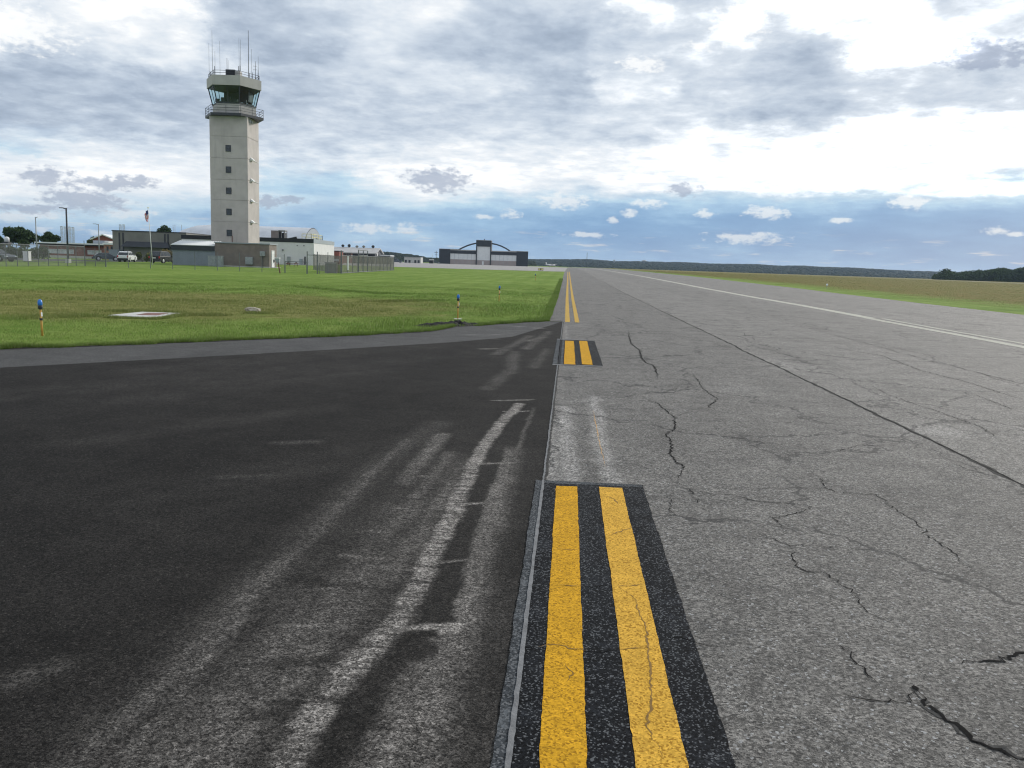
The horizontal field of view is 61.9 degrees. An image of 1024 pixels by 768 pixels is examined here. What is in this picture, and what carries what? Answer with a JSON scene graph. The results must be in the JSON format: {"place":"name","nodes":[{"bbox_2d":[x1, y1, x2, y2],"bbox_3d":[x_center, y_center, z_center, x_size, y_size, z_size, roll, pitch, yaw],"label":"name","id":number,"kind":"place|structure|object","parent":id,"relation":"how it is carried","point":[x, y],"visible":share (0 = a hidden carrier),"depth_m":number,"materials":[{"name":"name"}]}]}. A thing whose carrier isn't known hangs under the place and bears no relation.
{"place":"outdoors","nodes":[
{"label":"outdoors","id":0,"kind":"place"},
{"bbox_2d":[0,248,1023,347],"bbox_3d":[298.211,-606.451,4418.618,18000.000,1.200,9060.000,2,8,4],"label":"ground","id":1,"kind":"structure","parent":0,"point":[482,278],"depth_m":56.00,"materials":[{"name":"green plant"}]},
{"bbox_2d":[2,237,11,250],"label":"white tank","id":2,"kind":"object","parent":1,"relation":"on","point":[6,240],"visible":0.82,"depth_m":148.11,"materials":[{"name":"metal"}]},
{"bbox_2d":[0,249,16,261],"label":"parked car","id":3,"kind":"object","parent":1,"relation":"on","point":[2,252],"visible":0.54,"depth_m":101.77,"materials":[{"name":"silver metal"}]},
{"bbox_2d":[2,226,40,247],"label":"broadleaf tree","id":4,"kind":"object","parent":1,"relation":"on","point":[19,235],"visible":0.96,"depth_m":210.95,"materials":[{"name":"green plant"}]},
{"bbox_2d":[0,245,50,258],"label":"hedge","id":5,"kind":"object","parent":1,"relation":"on","point":[32,250],"visible":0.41,"depth_m":148.33,"materials":[{"name":"green plant"}]},
{"bbox_2d":[23,251,30,260],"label":"utility cabinet","id":6,"kind":"object","parent":1,"relation":"on","point":[25,257],"visible":0.46,"depth_m":110.72,"materials":[{"name":"white metal"}]},
{"bbox_2d":[35,217,36,246],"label":"street lamp","id":7,"kind":"object","parent":1,"relation":"on","point":[36,231],"visible":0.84,"depth_m":172.75,"materials":[{"name":"grey metal"}]},
{"bbox_2d":[37,299,43,335],"bbox_3d":[-9.294,-1.270,16.847,0.260,0.807,0.260,1,9,4],"label":"taxiway light","id":8,"kind":"object","parent":1,"relation":"on","point":[40,305],"visible":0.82,"depth_m":16.81,"materials":[{"name":"paint"}]},
{"bbox_2d":[0,243,84,266],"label":"chain link fence","id":9,"kind":"object","parent":1,"relation":"on","point":[48,259],"visible":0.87,"depth_m":83.06,"materials":[{"name":"metal"}]},
{"bbox_2d":[39,231,60,241],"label":"broadleaf tree","id":10,"kind":"object","parent":1,"relation":"on","point":[48,236],"visible":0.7,"depth_m":211.83,"materials":[{"name":"green plant"}]},
{"bbox_2d":[59,207,70,262],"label":"street lamp","id":11,"kind":"object","parent":1,"relation":"on","point":[67,243],"visible":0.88,"depth_m":104.60,"materials":[{"name":"metal"}]},
{"bbox_2d":[34,240,112,258],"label":"brick building","id":12,"kind":"structure","parent":1,"relation":"on","point":[93,245],"depth_m":188.09,"materials":[{"name":"brown brick"}]},
{"bbox_2d":[5,258,155,261],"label":"car park","id":13,"kind":"structure","parent":1,"relation":"on","point":[75,260],"depth_m":135.82,"materials":[{"name":"grey asphalt"}]},
{"bbox_2d":[92,253,116,260],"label":"parked car","id":14,"kind":"object","parent":13,"relation":"on","point":[109,255],"visible":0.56,"depth_m":147.90,"materials":[{"name":"silver metal"}]},
{"bbox_2d":[84,247,105,266],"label":"chain link fence","id":15,"kind":"object","parent":1,"relation":"on","point":[95,258],"visible":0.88,"depth_m":90.37,"materials":[{"name":"metal"}]},
{"bbox_2d":[97,224,99,252],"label":"street lamp","id":16,"kind":"object","parent":1,"relation":"on","point":[98,238],"visible":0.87,"depth_m":173.92,"materials":[{"name":"grey metal"}]},
{"bbox_2d":[90,234,112,240],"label":"gabled building","id":17,"kind":"structure","parent":1,"relation":"on","point":[105,237],"depth_m":229.30,"materials":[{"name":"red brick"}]},
{"bbox_2d":[102,243,112,259],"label":"brick wing","id":18,"kind":"structure","parent":1,"relation":"on","point":[107,246],"depth_m":180.10,"materials":[{"name":"brown brick"}]},
{"bbox_2d":[117,251,136,261],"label":"parked car","id":19,"kind":"object","parent":1,"relation":"on","point":[125,255],"visible":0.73,"depth_m":130.01,"materials":[{"name":"white paint"}]},
{"bbox_2d":[108,312,173,317],"bbox_3d":[-10.013,-1.884,23.453,1.314,0.088,1.860,2,8,4],"label":"concrete pad","id":20,"kind":"object","parent":1,"relation":"on","point":[145,314],"visible":0.43,"depth_m":23.18,"materials":[{"name":"white concrete"}]},
{"bbox_2d":[135,252,149,261],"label":"shrub","id":21,"kind":"object","parent":1,"relation":"on","point":[139,254],"visible":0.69,"depth_m":141.20,"materials":[{"name":"green plant"}]},
{"bbox_2d":[147,207,152,264],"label":"flagpole","id":22,"kind":"object","parent":1,"relation":"on","point":[150,237],"visible":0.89,"depth_m":110.62,"materials":[{"name":"silver metal"}]},
{"bbox_2d":[109,230,210,261],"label":"block warehouse","id":23,"kind":"structure","parent":1,"relation":"on","point":[133,241],"depth_m":165.95,"materials":[{"name":"stone"}]},
{"bbox_2d":[149,251,171,262],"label":"parked car","id":24,"kind":"object","parent":1,"relation":"on","point":[162,256],"visible":0.69,"depth_m":126.11,"materials":[{"name":"black paint"}]},
{"bbox_2d":[157,225,171,231],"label":"broadleaf tree","id":25,"kind":"object","parent":1,"relation":"on","point":[164,228],"visible":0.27,"depth_m":236.23,"materials":[{"name":"green plant"}]},
{"bbox_2d":[105,248,284,272],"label":"chain link fence","id":26,"kind":"object","parent":1,"relation":"on","point":[197,261],"visible":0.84,"depth_m":89.42,"materials":[{"name":"metal"}]},
{"bbox_2d":[171,240,220,265],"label":"metal shed","id":27,"kind":"structure","parent":1,"relation":"on","point":[185,249],"depth_m":116.88,"materials":[{"name":"grey metal"}]},
{"bbox_2d":[208,255,216,265],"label":"utility cabinet","id":28,"kind":"object","parent":1,"relation":"on","point":[211,259],"visible":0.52,"depth_m":114.18,"materials":[{"name":"grey metal"}]},
{"bbox_2d":[217,256,223,266],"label":"utility cabinet","id":29,"kind":"object","parent":1,"relation":"on","point":[220,261],"visible":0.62,"depth_m":113.21,"materials":[{"name":"grey metal"}]},
{"bbox_2d":[205,36,263,242],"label":"control tower","id":30,"kind":"structure","parent":1,"relation":"on","point":[234,120],"depth_m":123.39,"materials":[{"name":"concrete"}]},
{"bbox_2d":[225,145,230,151],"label":"window","id":31,"kind":"structure","parent":30,"relation":"in","point":[227,147],"depth_m":122.64,"materials":[{"name":"glass"}]},
{"bbox_2d":[226,166,230,172],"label":"window","id":32,"kind":"structure","parent":30,"relation":"in","point":[228,168],"depth_m":123.06,"materials":[{"name":"glass"}]},
{"bbox_2d":[226,187,231,193],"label":"window","id":33,"kind":"structure","parent":30,"relation":"in","point":[228,190],"depth_m":123.49,"materials":[{"name":"glass"}]},
{"bbox_2d":[226,209,231,214],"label":"window","id":34,"kind":"structure","parent":30,"relation":"in","point":[228,211],"depth_m":123.89,"materials":[{"name":"glass"}]},
{"bbox_2d":[227,230,231,235],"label":"window","id":35,"kind":"structure","parent":30,"relation":"in","point":[229,232],"depth_m":124.33,"materials":[{"name":"glass"}]},
{"bbox_2d":[214,242,277,267],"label":"brick annex","id":36,"kind":"object","parent":1,"relation":"on","point":[230,251],"visible":0.77,"depth_m":116.83,"materials":[{"name":"grey brick"}]},
{"bbox_2d":[271,251,274,266],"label":"door","id":37,"kind":"structure","parent":36,"relation":"in","point":[273,257],"depth_m":118.58,"materials":[{"name":"white paint"}]},
{"bbox_2d":[180,225,320,239],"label":"arched hangar","id":38,"kind":"structure","parent":1,"relation":"on","point":[297,232],"depth_m":189.99,"materials":[{"name":"white metal"}]},
{"bbox_2d":[244,307,260,310],"bbox_3d":[-8.106,-2.309,26.650,0.546,0.189,0.434,8,10,39],"label":"stone","id":39,"kind":"object","parent":1,"relation":"on","point":[252,309],"visible":0.64,"depth_m":26.51,"materials":[{"name":"grey stone"}]},
{"bbox_2d":[181,234,333,264],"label":"white building","id":40,"kind":"structure","parent":1,"relation":"on","point":[293,249],"depth_m":158.27,"materials":[{"name":"paint"}]},
{"bbox_2d":[271,230,286,237],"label":"rooftop air unit","id":41,"kind":"object","parent":40,"relation":"on","point":[277,234],"visible":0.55,"depth_m":163.54,"materials":[{"name":"grey metal"}]},
{"bbox_2d":[10,322,520,348],"bbox_3d":[-4.569,-1.131,19.219,1.729,0.001,19.321,9,10,40],"label":"earth edge","id":42,"kind":"object","parent":1,"relation":"on","point":[180,342],"visible":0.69,"depth_m":15.42,"materials":[{"name":"brown soil"}]},
{"bbox_2d":[275,258,280,272],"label":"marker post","id":43,"kind":"object","parent":1,"relation":"on","point":[277,260],"visible":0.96,"depth_m":87.07,"materials":[{"name":"grey metal"}]},
{"bbox_2d":[0,321,558,367],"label":"old apron","id":44,"kind":"object","parent":1,"relation":"on","point":[45,356],"visible":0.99,"depth_m":16.05,"materials":[{"name":"grey asphalt"}]},
{"bbox_2d":[0,321,562,767],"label":"apron","id":45,"kind":"object","parent":1,"relation":"on","point":[306,559],"visible":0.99,"depth_m":4.93,"materials":[{"name":"black asphalt"}]},
{"bbox_2d":[0,278,562,348],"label":"grass fringe","id":46,"kind":"object","parent":1,"relation":"on","point":[547,317],"depth_m":22.59,"materials":[{"name":"green plant"}]},
{"bbox_2d":[285,261,306,273],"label":"chain link fence","id":47,"kind":"object","parent":1,"relation":"on","point":[294,264],"visible":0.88,"depth_m":88.89,"materials":[{"name":"metal"}]},
{"bbox_2d":[307,251,317,273],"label":"gate frame","id":48,"kind":"object","parent":1,"relation":"on","point":[308,262],"visible":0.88,"depth_m":88.15,"materials":[{"name":"metal"}]},
{"bbox_2d":[324,262,337,272],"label":"utility box","id":49,"kind":"object","parent":1,"relation":"on","point":[329,266],"visible":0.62,"depth_m":95.69,"materials":[{"name":"grey metal"}]},
{"bbox_2d":[326,264,329,271],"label":"door","id":50,"kind":"structure","parent":49,"relation":"in","point":[327,265],"depth_m":95.69,"materials":[{"name":"grey metal"}]},
{"bbox_2d":[330,264,334,271],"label":"door","id":51,"kind":"structure","parent":49,"relation":"in","point":[331,265],"depth_m":95.68,"materials":[{"name":"grey metal"}]},
{"bbox_2d":[334,251,343,263],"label":"brick shed","id":52,"kind":"structure","parent":1,"relation":"on","point":[337,253],"depth_m":212.90,"materials":[{"name":"red brick"}]},
{"bbox_2d":[313,250,393,273],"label":"slatted enclosure","id":53,"kind":"object","parent":1,"relation":"on","point":[381,266],"visible":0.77,"depth_m":105.47,"materials":[{"name":"metal"}]},
{"bbox_2d":[334,244,383,263],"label":"gable roof hangar","id":54,"kind":"structure","parent":1,"relation":"on","point":[349,250],"depth_m":254.10,"materials":[{"name":"white metal"}]},
{"bbox_2d":[355,255,372,263],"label":"hangar door","id":55,"kind":"structure","parent":54,"relation":"in","point":[365,261],"depth_m":252.48,"materials":[{"name":"grey metal"}]},
{"bbox_2d":[379,255,393,263],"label":"flat annex","id":56,"kind":"object","parent":1,"relation":"on","point":[385,256],"visible":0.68,"depth_m":259.35,"materials":[{"name":"stone"}]},
{"bbox_2d":[404,257,422,262],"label":"pale block","id":57,"kind":"structure","parent":1,"relation":"on","point":[413,259],"depth_m":415.85,"materials":[{"name":"concrete"}]},
{"bbox_2d":[414,320,487,326],"bbox_3d":[-1.672,-1.677,23.291,2.096,0.155,0.679,-4,10,-38],"label":"soil patch","id":58,"kind":"object","parent":1,"relation":"on","point":[458,322],"visible":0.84,"depth_m":23.10,"materials":[{"name":"brown soil"}]},
{"bbox_2d":[339,262,566,271],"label":"concrete apron","id":59,"kind":"object","parent":1,"relation":"on","point":[469,266],"visible":0.55,"depth_m":263.48,"materials":[{"name":"grey concrete"}]},
{"bbox_2d":[454,294,460,318],"bbox_3d":[-1.649,-2.339,26.087,0.260,0.807,0.260,-5,11,-36],"label":"taxiway light","id":60,"kind":"object","parent":1,"relation":"on","point":[458,298],"visible":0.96,"depth_m":26.07,"materials":[{"name":"paint"}]},
{"bbox_2d":[383,252,536,265],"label":"forest","id":61,"kind":"object","parent":1,"relation":"on","point":[399,256],"visible":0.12,"depth_m":1116.61,"materials":[{"name":"green plant"}]},
{"bbox_2d":[439,239,527,265],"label":"arch hangar","id":62,"kind":"structure","parent":1,"relation":"on","point":[483,253],"depth_m":494.97,"materials":[{"name":"metal"}]},
{"bbox_2d":[450,253,475,264],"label":"hangar door","id":63,"kind":"structure","parent":62,"relation":"in","point":[455,258],"depth_m":495.36,"materials":[{"name":"white paint"}]},
{"bbox_2d":[477,246,489,264],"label":"tall door","id":64,"kind":"structure","parent":62,"relation":"in","point":[483,253],"depth_m":494.75,"materials":[{"name":"white paint"}]},
{"bbox_2d":[491,255,515,265],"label":"hangar door","id":65,"kind":"structure","parent":62,"relation":"in","point":[502,260],"depth_m":495.36,"materials":[{"name":"white paint"}]},
{"bbox_2d":[528,259,960,278],"bbox_3d":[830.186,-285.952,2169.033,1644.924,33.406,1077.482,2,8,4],"label":"forest","id":66,"kind":"object","parent":1,"relation":"on","point":[769,269],"visible":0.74,"depth_m":2062.26,"materials":[{"name":"green plant"}]},
{"bbox_2d":[490,267,1023,767],"bbox_3d":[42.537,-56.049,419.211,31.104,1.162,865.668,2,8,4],"label":"runway","id":67,"kind":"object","parent":1,"relation":"on","point":[774,527],"visible":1,"depth_m":5.52,"materials":[{"name":"grey asphalt"}]},
{"bbox_2d":[931,267,1023,281],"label":"woodland","id":68,"kind":"object","parent":1,"relation":"on","point":[1003,274],"visible":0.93,"depth_m":643.88,"materials":[{"name":"green plant"}]},
{"bbox_2d":[0,0,1023,271],"label":"sky","id":69,"kind":"structure","parent":0,"point":[875,134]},
{"bbox_2d":[632,270,1023,307],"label":"field grass","id":70,"kind":"structure","parent":0,"point":[834,280],"depth_m":167.44,"materials":[{"name":"green plant"}]}
]}

